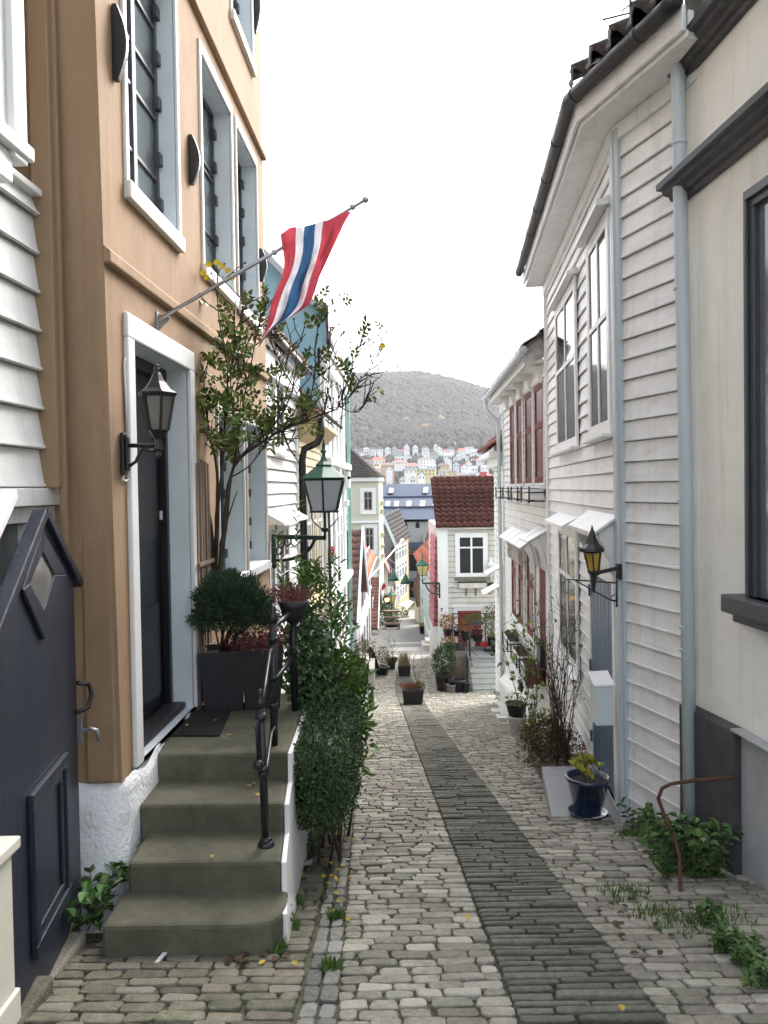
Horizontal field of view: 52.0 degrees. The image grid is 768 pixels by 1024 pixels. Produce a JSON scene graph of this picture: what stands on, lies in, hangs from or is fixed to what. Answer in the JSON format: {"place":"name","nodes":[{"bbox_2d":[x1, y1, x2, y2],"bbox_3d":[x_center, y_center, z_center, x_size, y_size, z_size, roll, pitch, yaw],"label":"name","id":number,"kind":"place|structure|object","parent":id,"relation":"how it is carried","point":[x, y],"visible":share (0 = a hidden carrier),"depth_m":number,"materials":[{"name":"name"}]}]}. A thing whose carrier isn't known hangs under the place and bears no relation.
{"place":"outdoors","nodes":[
{"label":"outdoors","id":0,"kind":"place"},
{"bbox_2d":[24,825,336,1023],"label":"side paving","id":1,"kind":"structure","parent":0,"point":[100,992],"depth_m":3.72,"materials":[{"name":"stone"}]},
{"bbox_2d":[0,836,20,1023],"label":"gate post","id":2,"kind":"object","parent":1,"relation":"on","point":[10,1002],"visible":1,"depth_m":3.14,"materials":[{"name":"beige wood"}]},
{"bbox_2d":[0,489,100,1005],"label":"gate","id":3,"kind":"structure","parent":2,"relation":"attached to","point":[42,729],"depth_m":3.73,"materials":[{"name":"blue paint"}]},
{"bbox_2d":[20,532,66,638],"bbox_3d":[-1.654,0.352,3.843,0.021,0.519,0.718,-1,2,-7],"label":"diamond window","id":4,"kind":"structure","parent":3,"relation":"in","point":[41,588],"depth_m":3.79,"materials":[{"name":"glass"}]},
{"bbox_2d":[17,931,85,1023],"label":"threshold stone","id":5,"kind":"object","parent":1,"relation":"on","point":[40,992],"visible":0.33,"depth_m":3.63,"materials":[{"name":"stone"}]},
{"bbox_2d":[65,861,128,931],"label":"weed plant","id":6,"kind":"object","parent":1,"relation":"on","point":[91,898],"visible":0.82,"depth_m":4.31,"materials":[{"name":"green plant"}]},
{"bbox_2d":[271,499,378,776],"bbox_3d":[-0.593,1.365,7.091,1.100,2.964,1.434,-1,2,0],"label":"laurel bush","id":7,"kind":"object","parent":1,"relation":"on","point":[315,579],"visible":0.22,"depth_m":6.99,"materials":[{"name":"green plant"}]},
{"bbox_2d":[297,674,376,1023],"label":"gutter paving","id":8,"kind":"structure","parent":0,"point":[328,999],"depth_m":4.10,"materials":[{"name":"stone"}]},
{"bbox_2d":[368,636,431,670],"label":"crossing pavement","id":9,"kind":"structure","parent":0,"point":[381,642],"depth_m":37.45,"materials":[{"name":"stone"}]},
{"bbox_2d":[74,603,758,1023],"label":"ground","id":10,"kind":"structure","parent":0,"point":[306,969],"depth_m":3.99,"materials":[{"name":"soil"}]},
{"bbox_2d":[0,0,59,586],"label":"clapboard house","id":11,"kind":"structure","parent":10,"relation":"on","point":[21,440],"depth_m":4.08,"materials":[{"name":"white paint"}]},
{"bbox_2d":[0,0,34,182],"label":"window","id":12,"kind":"structure","parent":11,"relation":"in","point":[15,151],"depth_m":3.82,"materials":[{"name":"white paint"}]},
{"bbox_2d":[6,0,270,933],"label":"ochre house","id":13,"kind":"structure","parent":10,"relation":"on","point":[143,172],"depth_m":4.90,"materials":[{"name":"paint"}]},
{"bbox_2d":[120,364,176,474],"bbox_3d":[-1.400,-0.555,4.708,0.337,0.660,0.211,-1,2,0],"label":"wall lantern","id":14,"kind":"object","parent":13,"relation":"attached to","point":[156,394],"depth_m":4.67,"materials":[{"name":"black metal"}]},
{"bbox_2d":[120,0,185,253],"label":"window","id":15,"kind":"structure","parent":13,"relation":"in","point":[150,79],"depth_m":5.77,"materials":[{"name":"white paint"}]},
{"bbox_2d":[197,38,238,306],"bbox_3d":[-1.613,-2.967,7.133,0.300,1.952,1.209,-1,2,2],"label":"window","id":16,"kind":"structure","parent":13,"relation":"in","point":[215,128],"depth_m":7.62,"materials":[{"name":"white paint"}]},
{"bbox_2d":[216,405,249,576],"bbox_3d":[-1.584,-0.126,7.553,0.340,1.680,1.119,-1,2,2],"label":"window","id":17,"kind":"structure","parent":13,"relation":"in","point":[235,555],"depth_m":8.08,"materials":[{"name":"white paint"}]},
{"bbox_2d":[230,0,256,77],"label":"window","id":18,"kind":"structure","parent":13,"relation":"in","point":[241,11],"depth_m":8.78,"materials":[{"name":"white paint"}]},
{"bbox_2d":[234,115,262,332],"bbox_3d":[-1.567,-3.007,8.428,0.300,1.952,1.115,-1,2,2],"label":"window","id":19,"kind":"structure","parent":13,"relation":"in","point":[246,178],"depth_m":8.91,"materials":[{"name":"white paint"}]},
{"bbox_2d":[245,418,270,575],"bbox_3d":[-1.540,-0.163,8.777,0.340,1.680,1.109,-1,2,2],"label":"window","id":20,"kind":"structure","parent":13,"relation":"in","point":[256,473],"depth_m":9.29,"materials":[{"name":"white paint"}]},
{"bbox_2d":[156,196,368,330],"bbox_3d":[-0.829,-1.723,5.441,1.474,0.974,0.088,-1,2,-8],"label":"flagpole","id":21,"kind":"object","parent":13,"relation":"attached to","point":[162,320],"visible":0.94,"depth_m":5.39,"materials":[{"name":"metal"}]},
{"bbox_2d":[259,211,350,345],"bbox_3d":[-0.546,-1.589,5.401,0.661,0.926,0.137,-1,2,0],"label":"flag","id":22,"kind":"object","parent":21,"relation":"hanging from","point":[307,250],"visible":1,"depth_m":5.39,"materials":[{"name":"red fabric"}]},
{"bbox_2d":[196,259,397,572],"bbox_3d":[-0.972,-0.866,6.697,2.238,2.969,0.791,-1,2,-9],"label":"climbing rose","id":23,"kind":"object","parent":13,"relation":"attached to","point":[226,399],"visible":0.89,"depth_m":6.64,"materials":[{"name":"green plant"}]},
{"bbox_2d":[271,439,350,568],"bbox_3d":[-0.920,-0.077,9.283,1.091,1.546,0.490,0,2,30],"label":"street lantern","id":24,"kind":"object","parent":13,"relation":"attached to","point":[323,481],"visible":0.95,"depth_m":9.03,"materials":[{"name":"green metal"}]},
{"bbox_2d":[103,693,308,960],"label":"stone steps","id":25,"kind":"structure","parent":10,"relation":"on","point":[235,894],"depth_m":4.54,"materials":[{"name":"concrete"}]},
{"bbox_2d":[169,709,230,736],"bbox_3d":[-1.372,1.557,5.825,0.452,0.014,0.660,-1,2,0],"label":"doormat","id":26,"kind":"object","parent":25,"relation":"on","point":[201,722],"visible":0.74,"depth_m":5.75,"materials":[{"name":"rubber"}]},
{"bbox_2d":[195,460,215,704],"bbox_3d":[-1.456,0.551,6.421,0.040,1.950,0.464,-1,2,2],"label":"slat screen","id":27,"kind":"object","parent":25,"relation":"on","point":[204,560],"visible":0.62,"depth_m":6.37,"materials":[{"name":"wood"}]},
{"bbox_2d":[184,567,276,710],"bbox_3d":[-1.214,0.987,6.231,0.745,1.124,0.739,-1,2,0],"label":"potted plant","id":28,"kind":"object","parent":25,"relation":"on","point":[233,598],"visible":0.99,"depth_m":6.09,"materials":[{"name":"plant"}]},
{"bbox_2d":[221,625,297,708],"bbox_3d":[-0.978,1.220,6.295,0.600,0.648,0.597,-1,2,0],"label":"wicker planter","id":29,"kind":"object","parent":25,"relation":"on","point":[256,653],"visible":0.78,"depth_m":6.17,"materials":[{"name":"wicker"}]},
{"bbox_2d":[253,585,297,848],"bbox_3d":[-0.710,1.263,5.306,0.131,1.345,1.696,-1,2,0],"label":"handrail","id":30,"kind":"object","parent":25,"relation":"on","point":[261,768],"visible":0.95,"depth_m":5.20,"materials":[{"name":"black metal"}]},
{"bbox_2d":[265,580,318,622],"bbox_3d":[-0.731,0.684,6.005,0.391,0.322,0.381,-2,2,-31],"label":"hanging pot","id":31,"kind":"object","parent":30,"relation":"hanging from","point":[297,607],"visible":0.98,"depth_m":5.96,"materials":[{"name":"black plastic"}]},
{"bbox_2d":[262,592,346,714],"bbox_3d":[-0.722,1.195,6.301,0.851,1.136,0.601,-1,2,0],"label":"ivy","id":32,"kind":"object","parent":30,"relation":"attached to","point":[311,667],"visible":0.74,"depth_m":6.18,"materials":[{"name":"green plant"}]},
{"bbox_2d":[305,639,370,703],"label":"laurel shrub","id":33,"kind":"object","parent":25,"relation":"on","point":[352,675],"visible":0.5,"depth_m":6.44,"materials":[{"name":"green plant"}]},
{"bbox_2d":[265,319,310,692],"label":"clapboard house","id":34,"kind":"structure","parent":10,"relation":"on","point":[283,485],"depth_m":11.48,"materials":[{"name":"white paint"}]},
{"bbox_2d":[272,340,291,457],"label":"window","id":35,"kind":"structure","parent":34,"relation":"in","point":[280,451],"depth_m":11.33,"materials":[{"name":"white paint"}]},
{"bbox_2d":[268,508,295,636],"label":"window","id":36,"kind":"structure","parent":34,"relation":"in","point":[275,516],"depth_m":10.47,"materials":[{"name":"white paint"}]},
{"bbox_2d":[276,506,307,630],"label":"window","id":37,"kind":"structure","parent":34,"relation":"in","point":[287,510],"depth_m":11.59,"materials":[{"name":"white paint"}]},
{"bbox_2d":[264,248,352,667],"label":"blue house","id":38,"kind":"structure","parent":10,"relation":"on","point":[335,452],"depth_m":18.97,"materials":[{"name":"green paint"}]},
{"bbox_2d":[328,513,332,641],"bbox_3d":[-1.177,2.196,17.373,0.065,4.600,0.065,0,2,22],"label":"drainpipe","id":39,"kind":"object","parent":38,"relation":"attached to","point":[329,543],"depth_m":17.30,"materials":[{"name":"metal"}]},
{"bbox_2d":[297,387,342,650],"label":"yellow house","id":40,"kind":"structure","parent":10,"relation":"on","point":[309,447],"depth_m":14.00,"materials":[{"name":"paint"}]},
{"bbox_2d":[307,499,315,605],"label":"window","id":41,"kind":"structure","parent":40,"relation":"in","point":[309,521],"depth_m":14.46,"materials":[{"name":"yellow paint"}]},
{"bbox_2d":[312,513,322,601],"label":"window","id":42,"kind":"structure","parent":40,"relation":"in","point":[314,515],"depth_m":15.22,"materials":[{"name":"yellow paint"}]},
{"bbox_2d":[317,513,326,595],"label":"window","id":43,"kind":"structure","parent":40,"relation":"in","point":[320,543],"depth_m":16.06,"materials":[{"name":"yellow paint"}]},
{"bbox_2d":[293,690,369,867],"bbox_3d":[-0.421,2.131,6.117,0.615,1.397,1.909,-1,2,0],"label":"clipped hedge","id":44,"kind":"object","parent":10,"relation":"on","point":[330,745],"visible":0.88,"depth_m":5.37,"materials":[{"name":"green plant"}]},
{"bbox_2d":[346,527,368,659],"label":"gable house","id":45,"kind":"structure","parent":10,"relation":"on","point":[360,583],"depth_m":25.60,"materials":[{"name":"white paint"}]},
{"bbox_2d":[346,527,376,651],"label":"red roof house","id":46,"kind":"structure","parent":10,"relation":"on","point":[365,615],"depth_m":36.08,"materials":[{"name":"white paint"}]},
{"bbox_2d":[354,643,374,686],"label":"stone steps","id":47,"kind":"structure","parent":10,"relation":"on","point":[371,678],"depth_m":26.70,"materials":[{"name":"stone"}]},
{"bbox_2d":[353,635,383,678],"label":"olive shrub","id":48,"kind":"object","parent":47,"relation":"on","point":[365,645],"visible":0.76,"depth_m":26.59,"materials":[{"name":"green plant"}]},
{"bbox_2d":[345,443,384,617],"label":"apartment house","id":49,"kind":"structure","parent":10,"relation":"on","point":[367,501],"depth_m":60.03,"materials":[{"name":"white paint"}]},
{"bbox_2d":[360,488,375,513],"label":"window","id":50,"kind":"structure","parent":49,"relation":"in","point":[367,495],"depth_m":59.92,"materials":[{"name":"white paint"}]},
{"bbox_2d":[361,524,377,553],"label":"window","id":51,"kind":"structure","parent":49,"relation":"in","point":[370,530],"depth_m":60.02,"materials":[{"name":"white paint"}]},
{"bbox_2d":[370,575,382,633],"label":"house","id":52,"kind":"structure","parent":10,"relation":"on","point":[376,596],"depth_m":44.27,"materials":[{"name":"paint"}]},
{"bbox_2d":[371,610,423,635],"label":"lane","id":53,"kind":"structure","parent":10,"relation":"on","point":[409,625],"depth_m":44.93,"materials":[{"name":"stone"}]},
{"bbox_2d":[383,508,413,610],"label":"yellow house","id":54,"kind":"structure","parent":10,"relation":"on","point":[395,529],"depth_m":78.16,"materials":[{"name":"paint"}]},
{"bbox_2d":[383,484,434,601],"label":"office building","id":55,"kind":"structure","parent":10,"relation":"on","point":[413,503],"depth_m":97.99,"materials":[{"name":"blue concrete"}]},
{"bbox_2d":[412,529,428,623],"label":"amber house","id":56,"kind":"structure","parent":10,"relation":"on","point":[416,589],"depth_m":53.91,"materials":[{"name":"paint"}]},
{"bbox_2d":[413,538,429,636],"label":"house","id":57,"kind":"structure","parent":10,"relation":"on","point":[423,549],"depth_m":42.24,"materials":[{"name":"paint"}]},
{"bbox_2d":[428,475,494,671],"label":"clapboard house","id":58,"kind":"structure","parent":10,"relation":"on","point":[461,537],"depth_m":27.82,"materials":[{"name":"white paint"}]},
{"bbox_2d":[416,554,440,597],"bbox_3d":[1.490,2.208,27.437,0.844,1.592,0.487,-1,2,-21],"label":"street lantern","id":59,"kind":"object","parent":58,"relation":"attached to","point":[422,565],"visible":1,"depth_m":27.29,"materials":[{"name":"green metal"}]},
{"bbox_2d":[454,533,487,578],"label":"window","id":60,"kind":"structure","parent":58,"relation":"in","point":[471,549],"depth_m":27.74,"materials":[{"name":"white paint"}]},
{"bbox_2d":[477,429,503,704],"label":"studded house","id":61,"kind":"structure","parent":10,"relation":"on","point":[490,457],"depth_m":20.53,"materials":[{"name":"white paint"}]},
{"bbox_2d":[483,327,562,744],"bbox_3d":[4.514,0.689,15.605,4.717,11.168,6.757,-1,2,0],"label":"red window house","id":62,"kind":"structure","parent":10,"relation":"on","point":[515,391],"depth_m":14.88,"materials":[{"name":"white paint"}]},
{"bbox_2d":[502,629,520,651],"bbox_3d":[2.609,2.598,16.128,0.314,0.387,0.963,-1,2,0],"label":"window box","id":63,"kind":"object","parent":62,"relation":"attached to","point":[511,638],"visible":0.78,"depth_m":15.87,"materials":[{"name":"white paint"}]},
{"bbox_2d":[509,402,515,485],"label":"window","id":64,"kind":"structure","parent":62,"relation":"in","point":[512,409],"depth_m":16.70,"materials":[{"name":"white paint"}]},
{"bbox_2d":[511,547,517,620],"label":"window","id":65,"kind":"structure","parent":62,"relation":"in","point":[514,565],"depth_m":16.70,"materials":[{"name":"white paint"}]},
{"bbox_2d":[510,641,528,667],"bbox_3d":[2.568,2.644,14.730,0.337,0.380,0.964,-1,2,0],"label":"window box","id":66,"kind":"object","parent":62,"relation":"attached to","point":[522,653],"visible":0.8,"depth_m":14.67,"materials":[{"name":"white paint"}]},
{"bbox_2d":[516,396,523,485],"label":"window","id":67,"kind":"structure","parent":62,"relation":"in","point":[519,403],"depth_m":15.57,"materials":[{"name":"white paint"}]},
{"bbox_2d":[518,552,525,628],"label":"window","id":68,"kind":"structure","parent":62,"relation":"in","point":[521,571],"depth_m":15.58,"materials":[{"name":"white paint"}]},
{"bbox_2d":[524,388,533,484],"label":"window","id":69,"kind":"structure","parent":62,"relation":"in","point":[528,396],"depth_m":14.33,"materials":[{"name":"white paint"}]},
{"bbox_2d":[526,554,534,642],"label":"window","id":70,"kind":"structure","parent":62,"relation":"in","point":[529,587],"depth_m":14.44,"materials":[{"name":"white paint"}]},
{"bbox_2d":[520,486,544,502],"bbox_3d":[2.479,-0.296,13.195,0.254,0.270,1.062,-1,2,2],"label":"window box","id":71,"kind":"object","parent":62,"relation":"attached to","point":[529,494],"visible":1,"depth_m":12.70,"materials":[{"name":"white paint"}]},
{"bbox_2d":[534,378,545,484],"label":"window","id":72,"kind":"structure","parent":62,"relation":"in","point":[539,400],"depth_m":13.14,"materials":[{"name":"white paint"}]},
{"bbox_2d":[395,671,666,1023],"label":"ribbed paving strip","id":73,"kind":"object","parent":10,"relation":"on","point":[481,815],"visible":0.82,"depth_m":4.62,"materials":[{"name":"stone"}]},
{"bbox_2d":[397,651,410,675],"bbox_3d":[0.743,5.611,29.322,0.557,1.008,0.474,-1,2,0],"label":"planter","id":74,"kind":"object","parent":73,"relation":"on","point":[403,666],"visible":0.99,"depth_m":29.20,"materials":[{"name":"black plastic"}]},
{"bbox_2d":[399,649,432,704],"bbox_3d":[0.868,4.493,21.376,0.999,1.466,0.524,-1,2,0],"label":"planter","id":75,"kind":"object","parent":73,"relation":"on","point":[413,694],"visible":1,"depth_m":21.17,"materials":[{"name":"black plastic"}]},
{"bbox_2d":[337,658,767,1023],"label":"street setts","id":76,"kind":"structure","parent":10,"relation":"on","point":[463,983],"depth_m":4.95,"materials":[{"name":"stone"}]},
{"bbox_2d":[374,646,390,674],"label":"potted shrub","id":77,"kind":"object","parent":76,"relation":"on","point":[384,669],"visible":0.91,"depth_m":29.57,"materials":[{"name":"green plant"}]},
{"bbox_2d":[259,828,624,1010],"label":"fallen leaves","id":78,"kind":"object","parent":76,"relation":"on","point":[621,1006],"visible":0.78,"depth_m":5.04,"materials":[{"name":"yellow plant"}]},
{"bbox_2d":[430,641,457,690],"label":"potted shrub","id":79,"kind":"object","parent":76,"relation":"on","point":[441,676],"visible":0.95,"depth_m":25.51,"materials":[{"name":"green plant"}]},
{"bbox_2d":[446,643,466,692],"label":"potted shrub","id":80,"kind":"object","parent":76,"relation":"on","point":[457,681],"visible":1,"depth_m":25.18,"materials":[{"name":"green plant"}]},
{"bbox_2d":[224,847,704,964],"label":"dead leaves","id":81,"kind":"object","parent":76,"relation":"on","point":[240,957],"visible":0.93,"depth_m":4.43,"materials":[{"name":"plant"}]},
{"bbox_2d":[450,646,495,691],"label":"entrance stairs","id":82,"kind":"structure","parent":76,"relation":"on","point":[480,675],"depth_m":26.01,"materials":[{"name":"concrete"}]},
{"bbox_2d":[452,613,494,665],"bbox_3d":[3.166,4.471,26.598,1.585,1.864,1.738,-1,2,0],"label":"scroll railing","id":83,"kind":"object","parent":82,"relation":"on","point":[470,650],"visible":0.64,"depth_m":27.40,"materials":[{"name":"black metal"}]},
{"bbox_2d":[438,612,455,635],"bbox_3d":[2.134,3.788,26.726,0.643,0.830,0.620,-1,2,0],"label":"hanging pot","id":84,"kind":"object","parent":83,"relation":"hanging from","point":[447,631],"visible":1,"depth_m":26.65,"materials":[{"name":"black plastic"}]},
{"bbox_2d":[266,673,758,974],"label":"grass","id":85,"kind":"structure","parent":76,"relation":"on","point":[326,964],"depth_m":4.54,"materials":[{"name":"plant"}]},
{"bbox_2d":[507,714,527,734],"bbox_3d":[2.395,3.826,14.122,0.364,0.360,0.364,-1,2,0],"label":"bucket","id":86,"kind":"object","parent":76,"relation":"on","point":[514,722],"visible":0.57,"depth_m":13.99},
{"bbox_2d":[505,692,527,716],"bbox_3d":[2.370,3.432,14.110,0.404,0.418,0.404,-1,2,0],"label":"flower pot","id":87,"kind":"object","parent":86,"relation":"on","point":[513,710],"visible":0.88,"depth_m":14.02,"materials":[{"name":"black plastic"}]},
{"bbox_2d":[488,602,548,753],"bbox_3d":[2.058,2.442,11.712,1.022,2.181,1.408,-1,2,0],"label":"rose bush","id":88,"kind":"object","parent":76,"relation":"on","point":[525,678],"visible":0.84,"depth_m":11.65,"materials":[{"name":"green plant"}]},
{"bbox_2d":[542,766,617,818],"bbox_3d":[2.028,2.870,7.849,0.798,0.140,1.586,-1,2,7],"label":"doorstep slab","id":89,"kind":"structure","parent":76,"relation":"on","point":[559,802],"depth_m":7.86,"materials":[{"name":"concrete"}]},
{"bbox_2d":[565,743,610,820],"bbox_3d":[1.891,2.475,7.295,0.414,0.678,0.428,-1,2,0],"label":"flower pot","id":90,"kind":"object","parent":89,"relation":"on","point":[588,787],"visible":1,"depth_m":7.21,"materials":[{"name":"blue ceramic"}]},
{"bbox_2d":[616,796,670,849],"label":"weed plant","id":91,"kind":"object","parent":76,"relation":"on","point":[646,818],"visible":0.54,"depth_m":6.30,"materials":[{"name":"green plant"}]},
{"bbox_2d":[636,811,744,882],"bbox_3d":[2.033,2.316,5.386,0.629,0.447,0.606,-2,2,-35],"label":"weed plant","id":92,"kind":"object","parent":76,"relation":"on","point":[703,847],"visible":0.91,"depth_m":5.33,"materials":[{"name":"green plant"}]},
{"bbox_2d":[656,776,733,891],"bbox_3d":[2.140,2.126,5.214,0.536,0.652,0.411,-1,2,0],"label":"rusty handrail","id":93,"kind":"object","parent":76,"relation":"on","point":[663,813],"visible":0.96,"depth_m":5.32,"materials":[{"name":"metal"}]},
{"bbox_2d":[688,898,767,988],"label":"weed plant","id":94,"kind":"object","parent":76,"relation":"on","point":[721,941],"visible":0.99,"depth_m":3.94,"materials":[{"name":"green plant"}]},
{"bbox_2d":[529,745,579,782],"bbox_3d":[2.197,3.378,9.957,0.742,0.986,2.348,-1,2,4],"label":"planting bed","id":95,"kind":"object","parent":10,"relation":"on","point":[538,770],"depth_m":9.97,"materials":[{"name":"soil"}]},
{"bbox_2d":[521,706,559,750],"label":"leafy shrub","id":96,"kind":"object","parent":95,"relation":"on","point":[536,715],"visible":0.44,"depth_m":10.91,"materials":[{"name":"green plant"}]},
{"bbox_2d":[513,537,586,777],"bbox_3d":[2.024,1.683,9.253,1.348,2.788,0.997,-2,2,-31],"label":"rose bush","id":97,"kind":"object","parent":95,"relation":"on","point":[565,749],"visible":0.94,"depth_m":9.15,"materials":[{"name":"brown plant"}]},
{"bbox_2d":[515,0,698,834],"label":"corner house","id":98,"kind":"structure","parent":10,"relation":"on","point":[596,261],"depth_m":6.90,"materials":[{"name":"white paint"}]},
{"bbox_2d":[544,512,580,683],"bbox_3d":[2.313,1.028,10.266,0.228,1.987,1.817,-1,2,5],"label":"window","id":99,"kind":"structure","parent":98,"relation":"in","point":[567,539],"depth_m":10.08,"materials":[{"name":"white paint"}]},
{"bbox_2d":[547,266,579,455],"bbox_3d":[2.275,-1.807,10.049,0.149,2.092,1.965,-1,2,5],"label":"window","id":100,"kind":"structure","parent":98,"relation":"in","point":[563,304],"depth_m":9.88,"materials":[{"name":"white paint"}]},
{"bbox_2d":[574,195,612,443],"bbox_3d":[2.047,-1.782,7.704,0.170,2.165,1.290,-1,2,5],"label":"window","id":101,"kind":"structure","parent":98,"relation":"in","point":[594,235],"depth_m":7.62,"materials":[{"name":"white paint"}]},
{"bbox_2d":[579,526,621,592],"bbox_3d":[1.911,0.401,6.843,0.448,0.591,0.204,-1,2,-22],"label":"wall lantern","id":102,"kind":"object","parent":98,"relation":"attached to","point":[592,549],"depth_m":6.76,"materials":[{"name":"black metal"}]},
{"bbox_2d":[588,670,614,725],"bbox_3d":[1.923,1.647,6.972,0.182,0.440,0.222,-1,2,0],"label":"mailbox","id":103,"kind":"object","parent":98,"relation":"attached to","point":[602,684],"visible":1,"depth_m":6.88,"materials":[{"name":"white paint"}]},
{"bbox_2d":[656,0,767,889],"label":"plaster house","id":104,"kind":"structure","parent":10,"relation":"on","point":[719,173],"depth_m":5.40,"materials":[{"name":"paint"}]},
{"bbox_2d":[670,0,695,848],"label":"downpipe","id":105,"kind":"object","parent":104,"relation":"attached to","point":[687,648],"visible":0.83,"depth_m":5.91,"materials":[{"name":"grey metal"}]},
{"bbox_2d":[721,175,767,631],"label":"window","id":106,"kind":"structure","parent":104,"relation":"in","point":[750,609],"depth_m":5.03,"materials":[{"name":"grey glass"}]},
{"bbox_2d":[352,445,493,483],"bbox_3d":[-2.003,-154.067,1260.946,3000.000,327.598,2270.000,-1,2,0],"label":"hill","id":107,"kind":"structure","parent":0,"point":[439,464],"depth_m":1102.52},
{"bbox_2d":[335,370,501,483],"bbox_3d":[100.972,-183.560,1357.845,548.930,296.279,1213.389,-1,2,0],"label":"forest","id":108,"kind":"object","parent":107,"relation":"on","point":[418,398],"visible":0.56,"depth_m":1424.91,"materials":[{"name":"plant"}]},
{"bbox_2d":[260,0,633,386],"label":"sky","id":109,"kind":"structure","parent":0,"point":[442,114],"materials":[{"name":"white"}]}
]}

